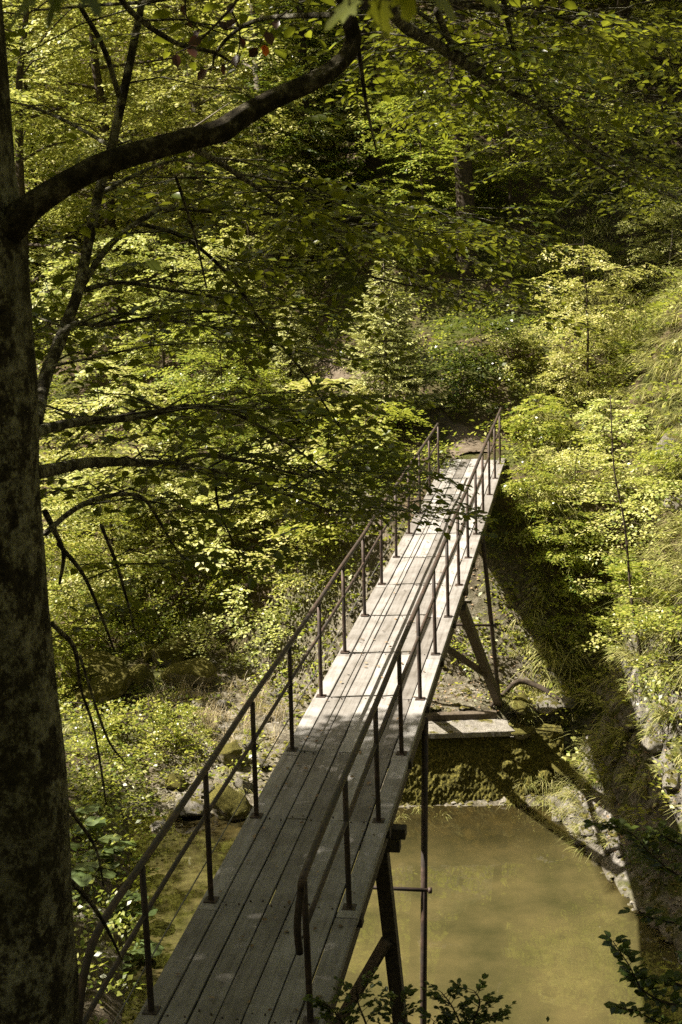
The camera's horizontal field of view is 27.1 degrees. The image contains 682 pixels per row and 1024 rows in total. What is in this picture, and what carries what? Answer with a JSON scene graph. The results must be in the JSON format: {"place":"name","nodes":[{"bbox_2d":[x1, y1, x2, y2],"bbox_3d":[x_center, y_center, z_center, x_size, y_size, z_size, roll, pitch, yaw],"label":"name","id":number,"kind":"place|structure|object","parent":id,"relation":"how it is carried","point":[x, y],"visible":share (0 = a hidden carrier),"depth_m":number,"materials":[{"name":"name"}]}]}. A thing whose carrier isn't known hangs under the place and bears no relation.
{"place":"outdoors","nodes":[
{"label":"outdoors","id":0,"kind":"place"},
{"bbox_2d":[5,0,681,1023],"bbox_3d":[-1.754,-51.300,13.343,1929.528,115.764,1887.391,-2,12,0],"label":"ground","id":1,"kind":"structure","parent":0,"point":[115,1002],"depth_m":28.75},
{"bbox_2d":[4,0,96,266],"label":"tree","id":2,"kind":"object","parent":1,"relation":"on","point":[27,86],"visible":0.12,"depth_m":45.09,"materials":[{"name":"green plant"}]},
{"bbox_2d":[2,0,99,241],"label":"tree","id":3,"kind":"object","parent":1,"relation":"on","point":[28,102],"visible":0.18,"depth_m":42.69,"materials":[{"name":"green plant"}]},
{"bbox_2d":[3,0,128,144],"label":"tree","id":4,"kind":"object","parent":1,"relation":"on","point":[85,38],"visible":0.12,"depth_m":48.08,"materials":[{"name":"green plant"}]},
{"bbox_2d":[72,803,106,836],"bbox_3d":[-3.882,4.916,21.848,0.528,0.594,0.804,-4,12,-10],"label":"butterbur","id":5,"kind":"object","parent":1,"relation":"on","point":[91,824],"visible":0.83,"depth_m":21.66,"materials":[{"name":"green plant"}]},
{"bbox_2d":[2,0,181,362],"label":"tree","id":6,"kind":"object","parent":1,"relation":"on","point":[20,154],"visible":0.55,"depth_m":35.80,"materials":[{"name":"green plant"}]},
{"bbox_2d":[60,648,124,688],"bbox_3d":[-5.003,3.200,28.287,1.200,0.803,1.242,-10,15,-34],"label":"boulder","id":7,"kind":"object","parent":1,"relation":"on","point":[102,662],"visible":0.49,"depth_m":27.98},
{"bbox_2d":[47,571,137,648],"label":"shrub","id":8,"kind":"object","parent":1,"relation":"on","point":[69,619],"visible":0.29,"depth_m":29.98,"materials":[{"name":"green plant"}]},
{"bbox_2d":[71,861,115,902],"bbox_3d":[-3.674,5.312,19.988,0.712,0.615,0.930,4,13,24],"label":"butterbur","id":9,"kind":"object","parent":1,"relation":"on","point":[77,871],"visible":0.67,"depth_m":20.05,"materials":[{"name":"green plant"}]},
{"bbox_2d":[59,695,128,757],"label":"shrub","id":10,"kind":"object","parent":1,"relation":"on","point":[95,713],"visible":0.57,"depth_m":25.46,"materials":[{"name":"green plant"}]},
{"bbox_2d":[43,454,158,538],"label":"shrub","id":11,"kind":"object","parent":1,"relation":"on","point":[89,512],"visible":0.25,"depth_m":32.58,"materials":[{"name":"green plant"}]},
{"bbox_2d":[74,668,131,712],"bbox_3d":[-4.532,3.536,27.184,0.882,0.719,1.080,-6,21,22],"label":"boulder","id":12,"kind":"object","parent":1,"relation":"on","point":[115,684],"visible":0.72,"depth_m":27.02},
{"bbox_2d":[39,450,170,699],"bbox_3d":[-5.741,1.259,27.769,4.230,5.043,4.212,7,15,35],"label":"tree","id":13,"kind":"object","parent":1,"relation":"on","point":[49,546],"visible":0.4,"depth_m":27.41,"materials":[{"name":"green plant"}]},
{"bbox_2d":[64,733,150,788],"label":"shrub","id":14,"kind":"object","parent":1,"relation":"on","point":[81,742],"visible":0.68,"depth_m":24.04,"materials":[{"name":"green plant"}]},
{"bbox_2d":[81,835,136,875],"bbox_3d":[-3.499,5.187,21.236,0.656,0.613,0.807,3,13,23],"label":"butterbur","id":15,"kind":"object","parent":1,"relation":"on","point":[112,850],"visible":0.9,"depth_m":21.09,"materials":[{"name":"green plant"}]},
{"bbox_2d":[66,748,164,829],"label":"shrub","id":16,"kind":"object","parent":1,"relation":"on","point":[128,760],"visible":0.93,"depth_m":23.07,"materials":[{"name":"green plant"}]},
{"bbox_2d":[39,357,193,626],"bbox_3d":[-5.288,-0.278,30.927,4.910,6.166,5.853,3,13,23],"label":"tree","id":17,"kind":"object","parent":1,"relation":"on","point":[93,452],"visible":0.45,"depth_m":30.10,"materials":[{"name":"green plant"}]},
{"bbox_2d":[67,775,167,1023],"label":"undergrowth","id":18,"kind":"object","parent":1,"relation":"on","point":[112,920],"visible":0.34,"depth_m":19.62,"materials":[{"name":"green plant"}]},
{"bbox_2d":[69,701,179,758],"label":"shrub","id":19,"kind":"object","parent":1,"relation":"on","point":[129,727],"visible":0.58,"depth_m":25.31,"materials":[{"name":"green plant"}]},
{"bbox_2d":[108,890,157,931],"bbox_3d":[-2.979,5.683,19.895,0.794,0.592,0.549,-5,13,-13],"label":"butterbur","id":20,"kind":"object","parent":1,"relation":"on","point":[137,897],"visible":0.54,"depth_m":19.83,"materials":[{"name":"green plant"}]},
{"bbox_2d":[82,696,195,762],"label":"shrub","id":21,"kind":"object","parent":1,"relation":"on","point":[150,708],"visible":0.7,"depth_m":25.47,"materials":[{"name":"green plant"}]},
{"bbox_2d":[2,0,276,334],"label":"tree","id":22,"kind":"object","parent":1,"relation":"on","point":[97,77],"visible":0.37,"depth_m":39.19,"materials":[{"name":"green plant"}]},
{"bbox_2d":[86,540,192,643],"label":"shrub","id":23,"kind":"object","parent":1,"relation":"on","point":[139,619],"visible":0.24,"depth_m":30.51,"materials":[{"name":"green plant"}]},
{"bbox_2d":[128,664,156,690],"bbox_3d":[-4.072,3.268,27.867,0.740,0.473,0.683,7,15,36],"label":"boulder","id":24,"kind":"object","parent":1,"relation":"on","point":[138,673],"visible":0.66,"depth_m":27.69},
{"bbox_2d":[122,939,163,969],"bbox_3d":[-2.774,6.148,19.026,0.800,0.575,0.588,-2,12,0],"label":"butterbur","id":25,"kind":"object","parent":1,"relation":"on","point":[141,953],"visible":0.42,"depth_m":19.02,"materials":[{"name":"green plant"}]},
{"bbox_2d":[88,476,207,578],"bbox_3d":[-3.885,0.227,31.760,3.154,2.231,3.210,9,17,42],"label":"shrub","id":26,"kind":"object","parent":1,"relation":"on","point":[145,535],"visible":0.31,"depth_m":31.25,"materials":[{"name":"green plant"}]},
{"bbox_2d":[54,224,268,448],"bbox_3d":[-4.197,-3.845,32.836,5.301,5.600,4.449,-3,12,-4],"label":"tree","id":27,"kind":"object","parent":1,"relation":"on","point":[143,240],"visible":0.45,"depth_m":32.65,"materials":[{"name":"green plant"}]},
{"bbox_2d":[117,574,213,640],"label":"shrub","id":28,"kind":"object","parent":1,"relation":"on","point":[167,586],"visible":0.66,"depth_m":30.16,"materials":[{"name":"green plant"}]},
{"bbox_2d":[114,725,216,783],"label":"shrub","id":29,"kind":"object","parent":1,"relation":"on","point":[157,735],"visible":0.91,"depth_m":24.87,"materials":[{"name":"green plant"}]},
{"bbox_2d":[150,633,190,666],"bbox_3d":[-3.459,2.917,29.063,0.729,0.595,0.893,-8,18,9],"label":"boulder","id":30,"kind":"object","parent":1,"relation":"on","point":[163,653],"visible":0.69,"depth_m":28.70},
{"bbox_2d":[53,0,294,196],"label":"tree","id":31,"kind":"object","parent":1,"relation":"on","point":[195,104],"visible":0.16,"depth_m":42.12,"materials":[{"name":"green plant"}]},
{"bbox_2d":[133,702,219,752],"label":"shrub","id":32,"kind":"object","parent":1,"relation":"on","point":[162,720],"visible":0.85,"depth_m":25.54,"materials":[{"name":"green plant"}]},
{"bbox_2d":[160,657,216,687],"bbox_3d":[-2.965,3.238,27.860,1.094,0.764,1.034,-1,12,5],"label":"boulder","id":33,"kind":"object","parent":1,"relation":"on","point":[204,669],"visible":0.86,"depth_m":27.50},
{"bbox_2d":[173,794,203,816],"bbox_3d":[-2.523,4.948,23.645,0.567,0.435,0.590,5,2,30],"label":"boulder","id":34,"kind":"object","parent":1,"relation":"on","point":[193,807],"visible":0.59,"depth_m":23.49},
{"bbox_2d":[153,617,245,672],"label":"shrub","id":35,"kind":"object","parent":1,"relation":"on","point":[197,634],"visible":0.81,"depth_m":28.57,"materials":[{"name":"green plant"}]},
{"bbox_2d":[146,438,272,535],"bbox_3d":[-2.673,-0.254,30.444,3.049,2.371,4.172,-2,12,-2],"label":"shrub","id":36,"kind":"object","parent":1,"relation":"on","point":[169,486],"visible":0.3,"depth_m":29.65,"materials":[{"name":"green plant"}]},
{"bbox_2d":[135,670,288,758],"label":"dry grass","id":37,"kind":"structure","parent":1,"relation":"on","point":[256,699],"depth_m":26.50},
{"bbox_2d":[173,545,263,605],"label":"shrub","id":38,"kind":"object","parent":1,"relation":"on","point":[206,595],"visible":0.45,"depth_m":29.24,"materials":[{"name":"green plant"}]},
{"bbox_2d":[56,509,381,992],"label":"undergrowth","id":39,"kind":"object","parent":1,"relation":"on","point":[125,811],"visible":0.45,"depth_m":24.98,"materials":[{"name":"green plant"}]},
{"bbox_2d":[130,313,309,509],"bbox_3d":[-2.397,-2.067,30.174,3.807,4.538,3.790,0,12,10],"label":"tree","id":40,"kind":"object","parent":1,"relation":"on","point":[188,356],"visible":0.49,"depth_m":29.71,"materials":[{"name":"green plant"}]},
{"bbox_2d":[216,741,241,765],"bbox_3d":[-1.935,4.333,25.023,0.495,0.404,0.606,-11,4,-31],"label":"boulder","id":41,"kind":"object","parent":1,"relation":"on","point":[229,752],"visible":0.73,"depth_m":24.83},
{"bbox_2d":[209,784,250,821],"bbox_3d":[-1.887,4.878,23.672,0.800,0.580,0.856,19,10,14],"label":"boulder","id":42,"kind":"object","parent":1,"relation":"on","point":[226,804],"visible":0.77,"depth_m":23.42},
{"bbox_2d":[169,488,315,574],"bbox_3d":[-1.636,0.369,29.207,3.821,2.135,3.123,5,14,29],"label":"shrub","id":43,"kind":"object","parent":1,"relation":"on","point":[213,543],"visible":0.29,"depth_m":28.82,"materials":[{"name":"green plant"}]},
{"bbox_2d":[196,575,295,668],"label":"shrub","id":44,"kind":"object","parent":1,"relation":"on","point":[232,601],"visible":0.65,"depth_m":28.14,"materials":[{"name":"green plant"}]},
{"bbox_2d":[153,162,340,378],"bbox_3d":[-2.374,-5.641,34.236,5.237,5.517,4.394,-1,12,4],"label":"tree","id":45,"kind":"object","parent":1,"relation":"on","point":[249,264],"visible":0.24,"depth_m":34.22,"materials":[{"name":"green plant"}]},
{"bbox_2d":[113,0,409,293],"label":"tree","id":46,"kind":"object","parent":1,"relation":"on","point":[242,149],"visible":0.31,"depth_m":35.51,"materials":[{"name":"green plant"}]},
{"bbox_2d":[198,494,342,601],"bbox_3d":[-1.113,0.741,28.238,3.210,2.231,3.154,-13,16,-41],"label":"shrub","id":47,"kind":"object","parent":1,"relation":"on","point":[291,552],"visible":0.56,"depth_m":27.57,"materials":[{"name":"green plant"}]},
{"bbox_2d":[229,605,311,678],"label":"shrub","id":48,"kind":"object","parent":1,"relation":"on","point":[269,626],"visible":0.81,"depth_m":27.64,"materials":[{"name":"green plant"}]},
{"bbox_2d":[204,436,349,524],"bbox_3d":[-1.096,-0.534,28.600,3.502,2.050,3.062,1,13,14],"label":"shrub","id":49,"kind":"object","parent":1,"relation":"on","point":[293,460],"visible":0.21,"depth_m":28.28,"materials":[{"name":"green plant"}]},
{"bbox_2d":[79,407,505,1023],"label":"footbridge","id":50,"kind":"object","parent":1,"relation":"on","point":[363,705],"visible":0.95,"depth_m":12.25,"materials":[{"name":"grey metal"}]},
{"bbox_2d":[176,471,491,1010],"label":"fallen leaves","id":51,"kind":"object","parent":50,"relation":"on","point":[265,919],"visible":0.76,"depth_m":12.20,"materials":[{"name":"brown plant"}]},
{"bbox_2d":[189,0,399,264],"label":"spruce tree","id":52,"kind":"object","parent":1,"relation":"on","point":[301,53],"visible":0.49,"depth_m":35.69,"materials":[{"name":"green plant"}]},
{"bbox_2d":[254,306,335,423],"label":"spruce tree","id":53,"kind":"object","parent":1,"relation":"on","point":[292,373],"visible":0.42,"depth_m":31.39,"materials":[{"name":"green plant"}]},
{"bbox_2d":[250,450,401,544],"bbox_3d":[-0.301,-0.063,27.595,3.793,2.155,2.772,-14,17,-43],"label":"shrub","id":54,"kind":"object","parent":1,"relation":"on","point":[328,527],"visible":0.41,"depth_m":27.18,"materials":[{"name":"green plant"}]},
{"bbox_2d":[224,5,432,212],"bbox_3d":[-0.241,-10.175,36.585,5.301,5.600,4.449,-9,14,-30],"label":"tree","id":55,"kind":"object","parent":1,"relation":"on","point":[333,170],"visible":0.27,"depth_m":36.11,"materials":[{"name":"green plant"}]},
{"bbox_2d":[55,351,616,858],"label":"grass","id":56,"kind":"structure","parent":1,"relation":"on","point":[589,763],"depth_m":24.41,"materials":[{"name":"plant"}]},
{"bbox_2d":[0,0,681,1023],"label":"beech tree","id":57,"kind":"object","parent":1,"relation":"on","point":[38,970],"visible":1,"depth_m":6.13,"materials":[{"name":"green plant"}]},
{"bbox_2d":[11,0,101,28],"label":"maple twig","id":58,"kind":"object","parent":57,"relation":"hanging from","point":[94,6],"visible":1,"depth_m":1.15,"materials":[{"name":"green plant"}]},
{"bbox_2d":[172,0,287,80],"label":"copper beech branch","id":59,"kind":"object","parent":57,"relation":"attached to","point":[195,40],"visible":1,"depth_m":4.19,"materials":[{"name":"brown plant"}]},
{"bbox_2d":[305,0,502,38],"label":"maple twig","id":60,"kind":"object","parent":57,"relation":"attached to","point":[379,12],"visible":1,"depth_m":1.24,"materials":[{"name":"green plant"}]},
{"bbox_2d":[6,0,681,319],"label":"undergrowth","id":61,"kind":"object","parent":1,"relation":"on","point":[159,68],"visible":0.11,"depth_m":46.13,"materials":[{"name":"plant"}]},
{"bbox_2d":[276,376,429,467],"bbox_3d":[0.128,-1.843,29.505,3.123,2.135,3.821,6,15,34],"label":"shrub","id":62,"kind":"object","parent":1,"relation":"on","point":[304,382],"visible":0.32,"depth_m":28.95,"materials":[{"name":"green plant"}]},
{"bbox_2d":[31,0,681,691],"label":"undergrowth","id":63,"kind":"object","parent":1,"relation":"on","point":[513,438],"visible":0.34,"depth_m":31.66,"materials":[{"name":"plant"}]},
{"bbox_2d":[357,0,385,195],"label":"tree","id":64,"kind":"object","parent":1,"relation":"on","point":[372,162],"visible":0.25,"depth_m":36.58,"materials":[{"name":"brown plant"}]},
{"bbox_2d":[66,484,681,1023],"bbox_3d":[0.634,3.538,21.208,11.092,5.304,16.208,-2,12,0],"label":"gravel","id":65,"kind":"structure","parent":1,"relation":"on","point":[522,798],"depth_m":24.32,"materials":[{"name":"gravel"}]},
{"bbox_2d":[302,967,456,1023],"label":"seedling","id":66,"kind":"object","parent":1,"relation":"on","point":[323,1005],"visible":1,"depth_m":5.09,"materials":[{"name":"green plant"}]},
{"bbox_2d":[299,400,461,476],"bbox_3d":[0.755,-1.323,28.329,3.502,2.050,3.062,4,14,26],"label":"shrub","id":67,"kind":"object","parent":1,"relation":"on","point":[407,411],"visible":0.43,"depth_m":27.85,"materials":[{"name":"green plant"}]},
{"bbox_2d":[332,260,452,423],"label":"spruce tree","id":68,"kind":"object","parent":1,"relation":"on","point":[417,381],"visible":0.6,"depth_m":29.62,"materials":[{"name":"green plant"}]},
{"bbox_2d":[328,71,506,274],"bbox_3d":[1.696,-8.060,34.319,4.135,5.192,4.929,2,13,16],"label":"tree","id":69,"kind":"object","parent":1,"relation":"on","point":[420,154],"visible":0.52,"depth_m":33.80,"materials":[{"name":"green plant"}]},
{"bbox_2d":[395,345,488,408],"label":"shrub","id":70,"kind":"object","parent":1,"relation":"on","point":[446,366],"visible":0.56,"depth_m":30.66,"materials":[{"name":"green plant"}]},
{"bbox_2d":[424,347,498,409],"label":"shrub","id":71,"kind":"object","parent":1,"relation":"on","point":[455,384],"visible":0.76,"depth_m":30.35,"materials":[{"name":"green plant"}]},
{"bbox_2d":[449,4,477,280],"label":"tree","id":72,"kind":"object","parent":1,"relation":"on","point":[464,175],"visible":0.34,"depth_m":33.97,"materials":[{"name":"brown plant"}]},
{"bbox_2d":[421,973,516,1023],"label":"seedling","id":73,"kind":"object","parent":1,"relation":"on","point":[474,1016],"visible":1,"depth_m":5.10,"materials":[{"name":"green plant"}]},
{"bbox_2d":[387,710,565,805],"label":"weir wall","id":74,"kind":"structure","parent":1,"relation":"on","point":[478,755],"depth_m":23.77,"materials":[{"name":"concrete"}]},
{"bbox_2d":[440,614,512,680],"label":"shrub","id":75,"kind":"object","parent":1,"relation":"on","point":[465,645],"visible":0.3,"depth_m":25.07,"materials":[{"name":"green plant"}]},
{"bbox_2d":[424,312,539,381],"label":"shrub","id":76,"kind":"object","parent":1,"relation":"on","point":[498,328],"visible":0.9,"depth_m":30.93,"materials":[{"name":"green plant"}]},
{"bbox_2d":[425,35,594,230],"bbox_3d":[4.080,-9.210,34.913,4.230,5.043,4.212,-3,12,-5],"label":"tree","id":77,"kind":"object","parent":1,"relation":"on","point":[544,198],"visible":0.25,"depth_m":34.97,"materials":[{"name":"green plant"}]},
{"bbox_2d":[480,325,552,378],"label":"shrub","id":78,"kind":"object","parent":1,"relation":"on","point":[498,344],"visible":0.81,"depth_m":31.27,"materials":[{"name":"green plant"}]},
{"bbox_2d":[489,679,560,707],"bbox_3d":[3.208,3.131,24.490,1.333,0.345,0.602,-2,12,0],"label":"tree root","id":79,"kind":"object","parent":1,"relation":"on","point":[514,684],"visible":0.88,"depth_m":24.55,"materials":[{"name":"brown plant"}]},
{"bbox_2d":[379,459,681,869],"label":"undergrowth","id":80,"kind":"object","parent":1,"relation":"on","point":[640,809],"visible":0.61,"depth_m":24.76,"materials":[{"name":"green plant"}]},
{"bbox_2d":[497,462,566,513],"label":"shrub","id":81,"kind":"object","parent":1,"relation":"on","point":[526,486],"visible":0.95,"depth_m":26.15,"materials":[{"name":"green plant"}]},
{"bbox_2d":[494,393,578,444],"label":"shrub","id":82,"kind":"object","parent":1,"relation":"on","point":[546,409],"visible":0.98,"depth_m":28.64,"materials":[{"name":"green plant"}]},
{"bbox_2d":[536,694,562,714],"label":"boulder","id":83,"kind":"object","parent":1,"relation":"on","point":[550,706],"visible":0.99,"depth_m":24.15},
{"bbox_2d":[431,477,681,912],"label":"leaf litter","id":84,"kind":"object","parent":1,"relation":"on","point":[579,689],"visible":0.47,"depth_m":24.48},
{"bbox_2d":[514,508,604,565],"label":"shrub","id":85,"kind":"object","parent":1,"relation":"on","point":[540,532],"visible":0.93,"depth_m":25.68,"materials":[{"name":"green plant"}]},
{"bbox_2d":[530,366,601,405],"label":"shrub","id":86,"kind":"object","parent":1,"relation":"on","point":[591,375],"visible":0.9,"depth_m":30.44,"materials":[{"name":"green plant"}]},
{"bbox_2d":[552,755,580,776],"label":"stone","id":87,"kind":"object","parent":1,"relation":"on","point":[561,767],"visible":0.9,"depth_m":23.45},
{"bbox_2d":[524,441,631,507],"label":"shrub","id":88,"kind":"object","parent":1,"relation":"on","point":[569,459],"visible":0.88,"depth_m":26.48,"materials":[{"name":"green plant"}]},
{"bbox_2d":[543,606,620,655],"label":"shrub","id":89,"kind":"object","parent":1,"relation":"on","point":[608,624],"visible":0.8,"depth_m":25.00,"materials":[{"name":"green plant"}]},
{"bbox_2d":[489,16,681,862],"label":"grass","id":90,"kind":"structure","parent":1,"relation":"on","point":[554,658],"depth_m":27.04,"materials":[{"name":"plant"}]},
{"bbox_2d":[497,1,681,854],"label":"undergrowth","id":91,"kind":"object","parent":1,"relation":"on","point":[653,647],"visible":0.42,"depth_m":28.61,"materials":[{"name":"green plant"}]},
{"bbox_2d":[547,538,640,604],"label":"shrub","id":92,"kind":"object","parent":1,"relation":"on","point":[580,554],"visible":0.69,"depth_m":25.49,"materials":[{"name":"green plant"}]},
{"bbox_2d":[526,238,664,406],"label":"tree","id":93,"kind":"object","parent":1,"relation":"on","point":[593,317],"visible":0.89,"depth_m":30.03,"materials":[{"name":"green plant"}]},
{"bbox_2d":[517,0,681,123],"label":"tree","id":94,"kind":"object","parent":1,"relation":"on","point":[638,10],"visible":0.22,"depth_m":37.52,"materials":[{"name":"green plant"}]},
{"bbox_2d":[557,398,654,451],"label":"shrub","id":95,"kind":"object","parent":1,"relation":"on","point":[604,401],"visible":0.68,"depth_m":28.25,"materials":[{"name":"green plant"}]},
{"bbox_2d":[563,395,681,677],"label":"sapling","id":96,"kind":"object","parent":1,"relation":"on","point":[630,586],"visible":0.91,"depth_m":22.81,"materials":[{"name":"green plant"}]},
{"bbox_2d":[576,451,681,550],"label":"shrub","id":97,"kind":"object","parent":1,"relation":"on","point":[629,499],"visible":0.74,"depth_m":25.58,"materials":[{"name":"green plant"}]},
{"bbox_2d":[608,340,649,378],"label":"shrub","id":98,"kind":"object","parent":1,"relation":"on","point":[624,351],"visible":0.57,"depth_m":29.59,"materials":[{"name":"green plant"}]},
{"bbox_2d":[583,817,681,931],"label":"seedling","id":99,"kind":"object","parent":1,"relation":"on","point":[646,917],"visible":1,"depth_m":6.49,"materials":[{"name":"green plant"}]},
{"bbox_2d":[598,560,674,632],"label":"shrub","id":100,"kind":"object","parent":1,"relation":"on","point":[621,566],"visible":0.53,"depth_m":23.90,"materials":[{"name":"green plant"}]},
{"bbox_2d":[596,594,681,707],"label":"shrub","id":101,"kind":"object","parent":1,"relation":"on","point":[657,623],"visible":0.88,"depth_m":22.01,"materials":[{"name":"green plant"}]},
{"bbox_2d":[598,930,681,1023],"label":"seedling","id":102,"kind":"object","parent":1,"relation":"on","point":[650,982],"visible":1,"depth_m":5.75,"materials":[{"name":"green plant"}]},
{"bbox_2d":[605,166,681,297],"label":"tree","id":103,"kind":"object","parent":1,"relation":"on","point":[655,255],"visible":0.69,"depth_m":33.49,"materials":[{"name":"green plant"}]},
{"bbox_2d":[619,826,681,880],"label":"shrub","id":104,"kind":"object","parent":1,"relation":"on","point":[640,856],"visible":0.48,"depth_m":20.08,"materials":[{"name":"green plant"}]},
{"bbox_2d":[624,438,681,490],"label":"shrub","id":105,"kind":"object","parent":1,"relation":"on","point":[655,455],"visible":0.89,"depth_m":25.86,"materials":[{"name":"green plant"}]},
{"bbox_2d":[662,768,680,790],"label":"boulder","id":106,"kind":"object","parent":1,"relation":"on","point":[672,778],"visible":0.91,"depth_m":20.87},
{"bbox_2d":[197,339,490,459],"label":"path","id":107,"kind":"structure","parent":0,"point":[471,445],"depth_m":30.41,"materials":[{"name":"soil"}]},
{"bbox_2d":[122,805,681,1023],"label":"water","id":108,"kind":"structure","parent":0,"point":[522,911],"depth_m":19.99,"materials":[{"name":"liquid"}]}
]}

